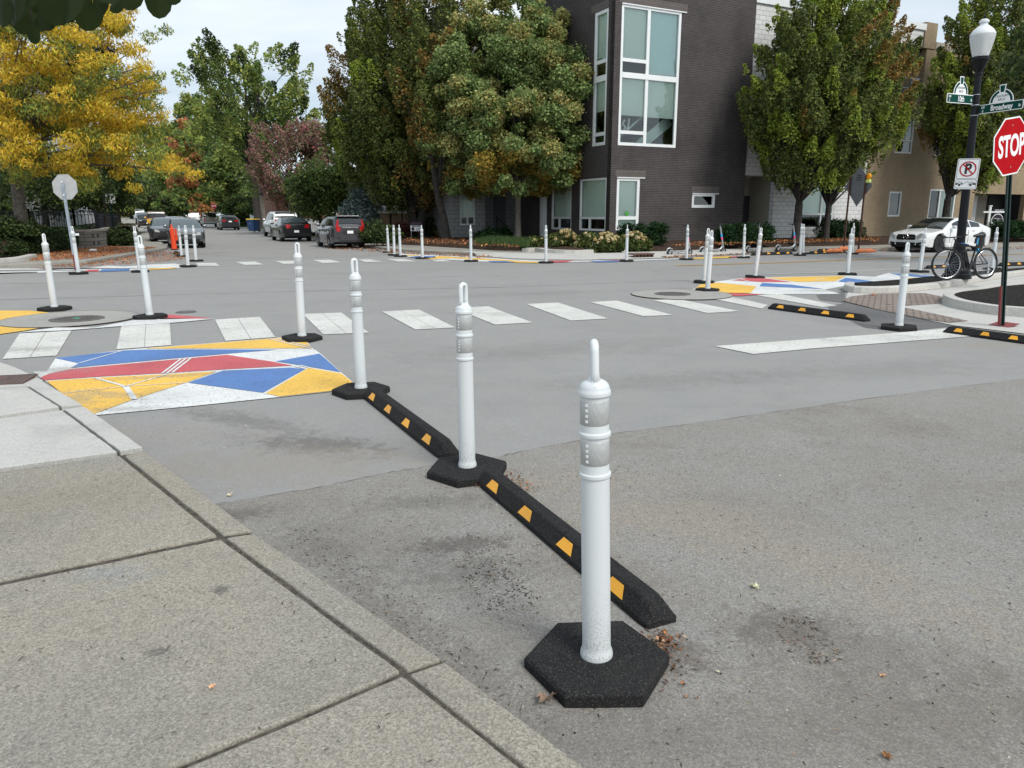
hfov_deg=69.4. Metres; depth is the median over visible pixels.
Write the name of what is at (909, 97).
hornbeam tree
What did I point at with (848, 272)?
delineator post
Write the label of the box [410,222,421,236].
yard sign
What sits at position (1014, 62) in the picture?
street tree
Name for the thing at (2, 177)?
broadleaf tree
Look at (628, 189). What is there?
window
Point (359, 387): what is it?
delineator post
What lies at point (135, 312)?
collar joint
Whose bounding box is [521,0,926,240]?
townhouse
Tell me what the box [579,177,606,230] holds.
window
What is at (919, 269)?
delineator post
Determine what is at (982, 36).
lamp post
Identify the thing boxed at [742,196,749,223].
door
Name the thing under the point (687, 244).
delineator post
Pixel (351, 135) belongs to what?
hornbeam tree
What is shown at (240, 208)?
hedge
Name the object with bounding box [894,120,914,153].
window
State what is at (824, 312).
wheel stop
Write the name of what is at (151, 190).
broadleaf tree
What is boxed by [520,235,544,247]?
hydrangea shrub
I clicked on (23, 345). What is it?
crosswalk
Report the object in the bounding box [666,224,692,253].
rental scooter
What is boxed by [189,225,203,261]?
delineator post
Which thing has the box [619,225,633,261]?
delineator post
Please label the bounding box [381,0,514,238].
hornbeam tree
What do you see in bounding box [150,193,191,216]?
broadleaf tree
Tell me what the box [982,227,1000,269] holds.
delineator post
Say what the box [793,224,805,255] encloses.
delineator post
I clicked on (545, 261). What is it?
delineator post
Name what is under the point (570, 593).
twig debris
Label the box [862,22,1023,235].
brick house
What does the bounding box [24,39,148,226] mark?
broadleaf tree
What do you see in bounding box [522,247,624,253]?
planter kerb
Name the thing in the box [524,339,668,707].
delineator post
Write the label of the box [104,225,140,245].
garden shrub
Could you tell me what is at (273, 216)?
parked car
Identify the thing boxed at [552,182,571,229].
window
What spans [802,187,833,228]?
window
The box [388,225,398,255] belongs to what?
delineator post
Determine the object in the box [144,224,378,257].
road
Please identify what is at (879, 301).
brick ramp
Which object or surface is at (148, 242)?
pavement
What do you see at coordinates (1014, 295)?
planter soil
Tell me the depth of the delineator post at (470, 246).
25.30 m
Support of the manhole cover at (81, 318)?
on the manhole collar
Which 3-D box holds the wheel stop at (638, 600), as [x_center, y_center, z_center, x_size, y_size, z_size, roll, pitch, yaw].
[0.218,0.728,3.733,0.155,0.101,1.813,-6,14,-24]
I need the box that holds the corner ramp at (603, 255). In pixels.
[463,249,745,259]
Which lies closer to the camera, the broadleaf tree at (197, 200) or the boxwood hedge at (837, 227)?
the boxwood hedge at (837, 227)
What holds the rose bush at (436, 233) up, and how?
on the mulch bed at (884, 240)
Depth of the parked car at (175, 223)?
35.67 m
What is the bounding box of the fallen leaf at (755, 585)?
[750,582,758,587]
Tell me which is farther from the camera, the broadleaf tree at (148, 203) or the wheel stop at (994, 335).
the broadleaf tree at (148, 203)
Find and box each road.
[0,224,1023,504]
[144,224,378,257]
[217,379,1023,767]
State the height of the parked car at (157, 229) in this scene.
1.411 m
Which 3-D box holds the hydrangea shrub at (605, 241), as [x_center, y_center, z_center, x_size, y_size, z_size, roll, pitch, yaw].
[3.615,-5.549,29.094,1.708,0.906,1.267,-6,14,-26]
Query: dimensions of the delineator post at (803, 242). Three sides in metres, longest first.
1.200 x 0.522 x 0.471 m
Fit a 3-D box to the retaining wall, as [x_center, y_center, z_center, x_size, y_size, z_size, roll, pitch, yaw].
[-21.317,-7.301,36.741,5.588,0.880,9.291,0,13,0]
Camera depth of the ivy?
28.11 m
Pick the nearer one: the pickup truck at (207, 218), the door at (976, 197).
the door at (976, 197)
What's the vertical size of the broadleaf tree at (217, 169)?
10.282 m
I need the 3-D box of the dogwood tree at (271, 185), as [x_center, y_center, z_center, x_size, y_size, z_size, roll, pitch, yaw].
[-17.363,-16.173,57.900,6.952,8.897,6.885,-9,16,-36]
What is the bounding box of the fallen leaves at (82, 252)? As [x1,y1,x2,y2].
[30,246,183,267]
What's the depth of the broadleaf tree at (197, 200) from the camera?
132.65 m
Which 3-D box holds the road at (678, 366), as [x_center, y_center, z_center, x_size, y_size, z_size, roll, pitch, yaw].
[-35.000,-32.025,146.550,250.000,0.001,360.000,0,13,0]
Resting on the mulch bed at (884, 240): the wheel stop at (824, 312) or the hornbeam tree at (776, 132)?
the hornbeam tree at (776, 132)
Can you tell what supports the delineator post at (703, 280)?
on the road at (678, 366)
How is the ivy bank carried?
on the pavement at (148, 242)
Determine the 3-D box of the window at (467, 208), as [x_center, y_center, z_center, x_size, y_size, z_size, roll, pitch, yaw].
[-2.436,-9.599,39.821,0.876,2.036,0.160,-6,14,-26]
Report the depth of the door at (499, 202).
42.69 m
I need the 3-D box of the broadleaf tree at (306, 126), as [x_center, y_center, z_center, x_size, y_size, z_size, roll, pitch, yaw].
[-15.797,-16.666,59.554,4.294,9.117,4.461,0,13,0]
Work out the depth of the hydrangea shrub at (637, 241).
29.56 m
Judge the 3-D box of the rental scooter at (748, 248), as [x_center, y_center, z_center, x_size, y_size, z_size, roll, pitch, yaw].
[10.094,-6.052,30.770,1.326,1.209,0.524,-12,15,-41]
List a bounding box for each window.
[460,189,474,224]
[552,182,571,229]
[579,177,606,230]
[592,8,608,146]
[616,178,639,229]
[618,4,681,147]
[692,194,714,207]
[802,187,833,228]
[887,191,901,216]
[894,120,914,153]
[927,189,955,217]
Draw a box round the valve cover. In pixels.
[176,310,195,312]
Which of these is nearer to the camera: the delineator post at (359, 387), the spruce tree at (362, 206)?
the delineator post at (359, 387)
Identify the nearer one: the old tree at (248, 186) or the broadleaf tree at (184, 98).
the old tree at (248, 186)
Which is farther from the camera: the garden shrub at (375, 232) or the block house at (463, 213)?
the block house at (463, 213)
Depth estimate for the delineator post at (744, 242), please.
27.39 m
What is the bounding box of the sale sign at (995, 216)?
[983,205,1004,226]
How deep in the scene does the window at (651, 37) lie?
33.13 m
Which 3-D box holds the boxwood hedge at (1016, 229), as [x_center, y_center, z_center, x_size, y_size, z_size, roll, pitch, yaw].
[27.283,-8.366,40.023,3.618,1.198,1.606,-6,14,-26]
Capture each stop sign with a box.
[52,174,78,269]
[989,116,1023,327]
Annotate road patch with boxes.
[817,292,952,329]
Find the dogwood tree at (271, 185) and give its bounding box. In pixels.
[243,118,335,213]
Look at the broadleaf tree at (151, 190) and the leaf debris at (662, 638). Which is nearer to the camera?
the leaf debris at (662, 638)
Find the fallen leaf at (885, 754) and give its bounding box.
[881,751,891,759]
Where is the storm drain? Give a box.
[628,253,654,257]
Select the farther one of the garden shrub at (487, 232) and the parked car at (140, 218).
the parked car at (140, 218)
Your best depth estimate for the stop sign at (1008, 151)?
10.06 m
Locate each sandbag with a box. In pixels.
[826,248,842,252]
[838,246,847,250]
[855,248,875,252]
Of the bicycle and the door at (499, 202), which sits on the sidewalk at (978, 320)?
the bicycle
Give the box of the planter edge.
[942,282,1023,316]
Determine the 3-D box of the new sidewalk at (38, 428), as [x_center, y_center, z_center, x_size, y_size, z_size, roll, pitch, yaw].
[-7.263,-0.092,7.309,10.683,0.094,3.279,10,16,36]
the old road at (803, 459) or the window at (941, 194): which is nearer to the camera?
the old road at (803, 459)
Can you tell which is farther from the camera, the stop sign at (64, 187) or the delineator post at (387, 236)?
the delineator post at (387, 236)
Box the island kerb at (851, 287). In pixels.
[843,270,1023,293]
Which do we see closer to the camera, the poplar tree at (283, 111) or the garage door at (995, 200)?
the garage door at (995, 200)
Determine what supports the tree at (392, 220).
on the pavement at (427, 249)
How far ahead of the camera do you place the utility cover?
7.16 m
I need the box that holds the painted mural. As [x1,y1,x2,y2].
[0,254,983,414]
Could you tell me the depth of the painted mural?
7.88 m
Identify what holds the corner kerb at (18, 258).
on the pavement at (148, 242)
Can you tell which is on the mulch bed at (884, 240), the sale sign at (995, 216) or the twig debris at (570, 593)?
the sale sign at (995, 216)
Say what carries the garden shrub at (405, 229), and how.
on the mulch bed at (884, 240)
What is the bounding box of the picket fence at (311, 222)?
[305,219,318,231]
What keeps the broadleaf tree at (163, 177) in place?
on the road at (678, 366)
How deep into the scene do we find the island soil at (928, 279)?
16.54 m
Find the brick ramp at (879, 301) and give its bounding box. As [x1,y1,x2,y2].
[842,293,966,321]
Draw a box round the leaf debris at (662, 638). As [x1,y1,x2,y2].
[475,469,698,698]
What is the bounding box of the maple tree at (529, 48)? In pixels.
[414,0,605,237]
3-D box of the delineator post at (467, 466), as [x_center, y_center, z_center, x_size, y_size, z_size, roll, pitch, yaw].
[-0.285,-0.021,4.532,0.492,1.202,0.515,-1,13,0]
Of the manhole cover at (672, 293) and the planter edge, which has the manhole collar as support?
the manhole cover at (672, 293)
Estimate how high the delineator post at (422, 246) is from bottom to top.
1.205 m
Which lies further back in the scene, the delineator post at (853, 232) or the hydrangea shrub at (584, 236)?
the hydrangea shrub at (584, 236)
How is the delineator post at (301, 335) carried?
on the road at (678, 366)
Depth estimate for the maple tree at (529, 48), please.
33.55 m
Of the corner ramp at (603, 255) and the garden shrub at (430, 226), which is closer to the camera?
the corner ramp at (603, 255)
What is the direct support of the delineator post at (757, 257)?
on the road at (678, 366)
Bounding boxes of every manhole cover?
[48,315,104,322]
[654,292,690,295]
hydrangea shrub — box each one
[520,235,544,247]
[547,228,583,247]
[578,231,596,243]
[584,231,624,251]
[620,230,653,251]
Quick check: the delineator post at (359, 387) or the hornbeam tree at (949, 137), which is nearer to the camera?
the delineator post at (359, 387)
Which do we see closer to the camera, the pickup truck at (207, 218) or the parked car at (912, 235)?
the parked car at (912, 235)
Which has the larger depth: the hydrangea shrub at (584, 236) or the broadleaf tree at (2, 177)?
the broadleaf tree at (2, 177)
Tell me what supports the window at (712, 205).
in the townhouse
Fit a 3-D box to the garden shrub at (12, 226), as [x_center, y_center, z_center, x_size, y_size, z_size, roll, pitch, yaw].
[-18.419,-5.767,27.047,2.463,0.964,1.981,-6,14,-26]
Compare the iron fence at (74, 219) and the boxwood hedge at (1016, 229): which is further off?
the boxwood hedge at (1016, 229)
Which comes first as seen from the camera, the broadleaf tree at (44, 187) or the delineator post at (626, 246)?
the delineator post at (626, 246)
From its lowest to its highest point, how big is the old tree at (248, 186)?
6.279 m
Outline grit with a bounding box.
[81,368,1020,766]
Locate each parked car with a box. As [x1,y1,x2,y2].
[133,212,146,222]
[136,214,146,226]
[144,211,165,231]
[145,217,171,240]
[163,218,205,247]
[215,215,239,229]
[263,211,296,236]
[271,217,311,241]
[315,216,365,247]
[889,217,990,251]
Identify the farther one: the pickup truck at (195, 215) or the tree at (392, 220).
the pickup truck at (195, 215)
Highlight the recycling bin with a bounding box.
[246,219,260,231]
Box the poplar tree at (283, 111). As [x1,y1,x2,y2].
[171,27,320,228]
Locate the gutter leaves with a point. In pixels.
(456, 254)
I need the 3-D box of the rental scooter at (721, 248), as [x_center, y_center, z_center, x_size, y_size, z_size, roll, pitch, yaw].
[8.119,-5.846,29.875,1.320,1.209,0.524,-5,12,-22]
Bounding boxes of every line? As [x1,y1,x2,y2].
[673,254,1010,265]
[717,328,967,353]
[781,268,912,273]
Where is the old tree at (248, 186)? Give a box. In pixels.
[237,165,276,221]
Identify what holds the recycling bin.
on the road at (233, 242)
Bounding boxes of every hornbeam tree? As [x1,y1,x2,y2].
[316,0,451,236]
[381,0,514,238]
[735,0,910,243]
[779,0,926,242]
[917,0,1023,216]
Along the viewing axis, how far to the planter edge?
12.45 m
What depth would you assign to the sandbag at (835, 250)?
29.90 m
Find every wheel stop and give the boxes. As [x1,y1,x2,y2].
[364,387,458,457]
[478,469,675,629]
[751,251,792,255]
[768,303,869,321]
[809,250,846,253]
[924,265,945,268]
[943,326,1023,343]
[998,262,1023,265]
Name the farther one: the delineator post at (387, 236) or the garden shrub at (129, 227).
the garden shrub at (129, 227)
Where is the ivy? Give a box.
[0,223,95,257]
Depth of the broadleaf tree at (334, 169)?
44.49 m
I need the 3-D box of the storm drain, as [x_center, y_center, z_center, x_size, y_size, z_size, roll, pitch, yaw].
[4.803,-4.817,27.646,0.950,0.140,0.500,-6,14,-26]
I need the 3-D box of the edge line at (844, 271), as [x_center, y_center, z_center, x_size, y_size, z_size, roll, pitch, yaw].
[9.750,-3.236,21.199,6.214,0.001,0.296,-6,14,-23]
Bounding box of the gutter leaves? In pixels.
[324,243,1023,257]
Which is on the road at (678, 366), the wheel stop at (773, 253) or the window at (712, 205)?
the wheel stop at (773, 253)
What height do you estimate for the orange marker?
1.138 m
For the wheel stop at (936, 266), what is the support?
on the road at (678, 366)
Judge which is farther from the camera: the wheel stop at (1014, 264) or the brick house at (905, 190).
the brick house at (905, 190)
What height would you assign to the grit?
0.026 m
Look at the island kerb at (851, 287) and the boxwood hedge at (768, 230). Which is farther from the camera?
the boxwood hedge at (768, 230)
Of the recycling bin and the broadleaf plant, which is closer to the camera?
the broadleaf plant
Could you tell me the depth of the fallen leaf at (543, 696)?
2.48 m
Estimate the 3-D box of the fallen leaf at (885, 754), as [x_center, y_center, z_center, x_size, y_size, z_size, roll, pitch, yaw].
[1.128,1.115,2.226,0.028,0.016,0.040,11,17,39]
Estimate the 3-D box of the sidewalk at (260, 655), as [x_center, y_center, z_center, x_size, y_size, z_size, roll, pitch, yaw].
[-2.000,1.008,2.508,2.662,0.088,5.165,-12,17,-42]
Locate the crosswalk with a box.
[3,259,836,358]
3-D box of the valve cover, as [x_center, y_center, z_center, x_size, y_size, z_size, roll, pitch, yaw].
[-5.447,-1.206,12.365,0.320,0.006,0.320,0,13,0]
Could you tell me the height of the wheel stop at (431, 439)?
0.105 m
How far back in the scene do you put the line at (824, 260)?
25.45 m
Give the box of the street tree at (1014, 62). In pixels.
[991,0,1023,120]
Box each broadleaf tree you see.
[0,131,49,216]
[0,145,119,225]
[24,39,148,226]
[67,147,149,218]
[89,163,159,222]
[120,205,149,218]
[134,135,163,190]
[135,187,186,217]
[145,111,183,216]
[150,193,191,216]
[160,117,221,215]
[170,91,210,192]
[179,87,251,166]
[189,186,237,213]
[190,140,250,213]
[283,156,348,224]
[290,117,336,167]
[321,151,365,212]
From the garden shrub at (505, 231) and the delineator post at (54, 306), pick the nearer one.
the delineator post at (54, 306)
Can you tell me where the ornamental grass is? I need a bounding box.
[473,235,530,247]
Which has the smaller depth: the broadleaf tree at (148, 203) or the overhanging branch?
the overhanging branch
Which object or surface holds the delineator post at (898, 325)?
on the road patch
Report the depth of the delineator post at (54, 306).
12.44 m
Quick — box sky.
[0,0,1023,214]
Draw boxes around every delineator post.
[37,233,71,311]
[69,226,88,274]
[131,226,148,272]
[132,235,167,319]
[174,226,185,256]
[179,225,196,267]
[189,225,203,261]
[282,242,322,342]
[332,258,389,399]
[382,227,392,252]
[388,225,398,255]
[394,225,406,256]
[415,225,429,258]
[427,282,506,487]
[464,225,477,261]
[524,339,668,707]
[538,225,553,263]
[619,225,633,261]
[679,225,693,259]
[693,228,713,283]
[695,230,719,290]
[737,224,749,257]
[745,228,764,277]
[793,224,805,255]
[797,224,808,253]
[838,228,856,275]
[846,223,858,254]
[881,242,916,331]
[909,228,929,272]
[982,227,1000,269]
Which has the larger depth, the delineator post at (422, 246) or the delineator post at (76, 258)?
the delineator post at (422, 246)
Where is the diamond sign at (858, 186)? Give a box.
[843,165,871,249]
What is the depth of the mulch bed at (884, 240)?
34.44 m
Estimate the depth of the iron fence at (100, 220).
38.72 m
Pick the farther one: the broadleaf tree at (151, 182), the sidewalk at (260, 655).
the broadleaf tree at (151, 182)
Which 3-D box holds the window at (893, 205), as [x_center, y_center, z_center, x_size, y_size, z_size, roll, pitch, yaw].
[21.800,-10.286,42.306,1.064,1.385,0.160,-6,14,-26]
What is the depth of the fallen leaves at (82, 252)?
27.34 m
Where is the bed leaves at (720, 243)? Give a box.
[402,236,879,246]
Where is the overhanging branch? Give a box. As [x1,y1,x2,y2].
[0,0,180,43]
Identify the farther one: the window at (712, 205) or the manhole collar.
the window at (712, 205)
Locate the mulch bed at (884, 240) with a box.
[312,232,1023,250]
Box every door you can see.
[493,191,505,229]
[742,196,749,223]
[971,195,977,220]
[984,194,1002,232]
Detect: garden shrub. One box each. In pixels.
[0,213,48,238]
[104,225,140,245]
[117,221,140,234]
[358,217,405,245]
[394,221,418,237]
[425,215,437,235]
[473,226,503,238]
[494,225,513,236]
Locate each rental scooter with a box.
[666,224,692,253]
[699,224,725,251]
[746,224,762,252]
[775,223,797,251]
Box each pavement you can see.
[0,218,167,267]
[240,227,1023,255]
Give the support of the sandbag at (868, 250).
on the road at (678, 366)
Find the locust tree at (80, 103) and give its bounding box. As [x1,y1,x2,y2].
[0,0,205,223]
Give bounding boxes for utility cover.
[0,374,37,384]
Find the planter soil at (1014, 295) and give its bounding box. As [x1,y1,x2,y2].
[954,284,1023,306]
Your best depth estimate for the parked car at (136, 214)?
113.78 m
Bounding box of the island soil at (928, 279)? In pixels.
[855,267,1023,285]
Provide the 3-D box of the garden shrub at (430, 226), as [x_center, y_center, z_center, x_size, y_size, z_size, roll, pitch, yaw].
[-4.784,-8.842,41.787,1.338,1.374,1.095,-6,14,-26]
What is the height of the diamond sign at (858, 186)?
3.463 m
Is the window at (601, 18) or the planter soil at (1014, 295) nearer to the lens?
the planter soil at (1014, 295)
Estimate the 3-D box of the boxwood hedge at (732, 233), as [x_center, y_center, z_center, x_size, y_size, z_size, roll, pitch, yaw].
[9.663,-6.549,32.367,1.703,1.119,1.445,-6,14,-26]
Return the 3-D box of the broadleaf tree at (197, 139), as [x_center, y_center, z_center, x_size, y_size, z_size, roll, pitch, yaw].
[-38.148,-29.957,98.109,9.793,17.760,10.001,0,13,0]
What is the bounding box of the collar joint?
[0,289,732,327]
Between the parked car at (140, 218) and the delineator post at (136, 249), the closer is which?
the delineator post at (136, 249)
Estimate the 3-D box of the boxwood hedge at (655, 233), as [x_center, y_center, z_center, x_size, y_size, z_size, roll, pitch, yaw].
[5.519,-6.318,31.270,2.660,1.158,1.473,-6,14,-26]
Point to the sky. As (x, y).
(313, 24)
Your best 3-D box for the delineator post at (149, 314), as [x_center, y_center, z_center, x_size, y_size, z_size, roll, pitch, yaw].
[-5.693,-1.655,11.472,0.515,1.281,0.492,-1,13,0]
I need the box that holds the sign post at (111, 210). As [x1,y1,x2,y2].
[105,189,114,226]
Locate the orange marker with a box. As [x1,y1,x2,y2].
[169,225,177,249]
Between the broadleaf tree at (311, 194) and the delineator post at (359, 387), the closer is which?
the delineator post at (359, 387)
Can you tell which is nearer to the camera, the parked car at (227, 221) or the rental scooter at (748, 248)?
the rental scooter at (748, 248)
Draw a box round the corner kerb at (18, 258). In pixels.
[0,254,36,262]
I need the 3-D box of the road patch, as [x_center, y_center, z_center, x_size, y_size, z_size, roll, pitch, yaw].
[6.128,-1.346,12.988,1.355,0.001,5.641,2,13,8]
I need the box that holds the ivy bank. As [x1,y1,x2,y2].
[0,223,144,257]
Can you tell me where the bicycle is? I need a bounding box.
[931,232,997,280]
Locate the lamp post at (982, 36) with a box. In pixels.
[942,15,1023,279]
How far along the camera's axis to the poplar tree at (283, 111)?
71.43 m
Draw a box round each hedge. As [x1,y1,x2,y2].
[216,192,253,226]
[615,221,671,244]
[713,221,754,246]
[745,220,776,245]
[812,218,868,237]
[987,218,1023,240]
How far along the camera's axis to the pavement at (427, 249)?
33.55 m
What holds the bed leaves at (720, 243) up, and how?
on the mulch bed at (884, 240)
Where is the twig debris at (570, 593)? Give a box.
[0,421,1023,767]
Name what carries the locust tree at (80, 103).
on the ivy bank
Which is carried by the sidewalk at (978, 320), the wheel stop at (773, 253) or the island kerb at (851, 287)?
the island kerb at (851, 287)
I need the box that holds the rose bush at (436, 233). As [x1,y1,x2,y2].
[433,225,439,235]
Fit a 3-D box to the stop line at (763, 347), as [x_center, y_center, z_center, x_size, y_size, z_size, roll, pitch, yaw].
[4.630,-0.582,9.643,4.318,0.001,0.633,-5,14,-21]
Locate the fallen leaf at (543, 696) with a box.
[536,692,556,701]
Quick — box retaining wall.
[72,226,109,248]
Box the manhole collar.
[0,289,731,326]
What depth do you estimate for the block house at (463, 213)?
40.28 m
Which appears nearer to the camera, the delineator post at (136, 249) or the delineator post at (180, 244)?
the delineator post at (136, 249)
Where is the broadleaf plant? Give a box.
[0,202,35,220]
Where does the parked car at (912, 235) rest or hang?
on the road at (678, 366)
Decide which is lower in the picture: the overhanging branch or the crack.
the crack
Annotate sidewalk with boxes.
[0,362,142,471]
[0,451,582,767]
[846,276,1023,332]
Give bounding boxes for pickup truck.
[186,212,200,222]
[199,213,217,226]
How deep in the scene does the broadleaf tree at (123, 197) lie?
42.72 m
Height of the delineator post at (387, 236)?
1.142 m
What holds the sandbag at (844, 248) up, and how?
on the road at (678, 366)
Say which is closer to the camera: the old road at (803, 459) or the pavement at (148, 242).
the old road at (803, 459)
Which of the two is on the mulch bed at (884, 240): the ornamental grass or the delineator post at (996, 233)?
the ornamental grass
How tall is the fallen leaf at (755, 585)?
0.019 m
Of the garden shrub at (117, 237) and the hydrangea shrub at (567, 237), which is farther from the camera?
the garden shrub at (117, 237)
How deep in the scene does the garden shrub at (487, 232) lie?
36.02 m
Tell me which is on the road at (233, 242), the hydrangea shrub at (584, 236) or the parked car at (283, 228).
the parked car at (283, 228)
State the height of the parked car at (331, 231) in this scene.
1.520 m
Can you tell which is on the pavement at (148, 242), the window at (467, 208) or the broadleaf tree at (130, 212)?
the broadleaf tree at (130, 212)
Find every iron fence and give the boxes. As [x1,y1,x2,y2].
[0,209,97,228]
[96,212,117,228]
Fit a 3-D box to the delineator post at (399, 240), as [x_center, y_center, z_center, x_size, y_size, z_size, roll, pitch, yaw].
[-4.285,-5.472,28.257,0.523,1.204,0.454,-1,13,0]
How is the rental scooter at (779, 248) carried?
on the road at (678, 366)
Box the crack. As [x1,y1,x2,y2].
[2,276,1022,503]
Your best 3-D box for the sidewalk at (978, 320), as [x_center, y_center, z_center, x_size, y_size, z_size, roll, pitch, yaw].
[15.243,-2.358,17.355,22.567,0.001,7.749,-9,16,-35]
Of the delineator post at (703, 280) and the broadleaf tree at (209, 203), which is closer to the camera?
the delineator post at (703, 280)
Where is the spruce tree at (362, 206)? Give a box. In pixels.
[335,183,384,223]
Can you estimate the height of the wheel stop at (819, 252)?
0.117 m
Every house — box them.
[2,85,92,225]
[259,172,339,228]
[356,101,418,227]
[426,14,519,236]
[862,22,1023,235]

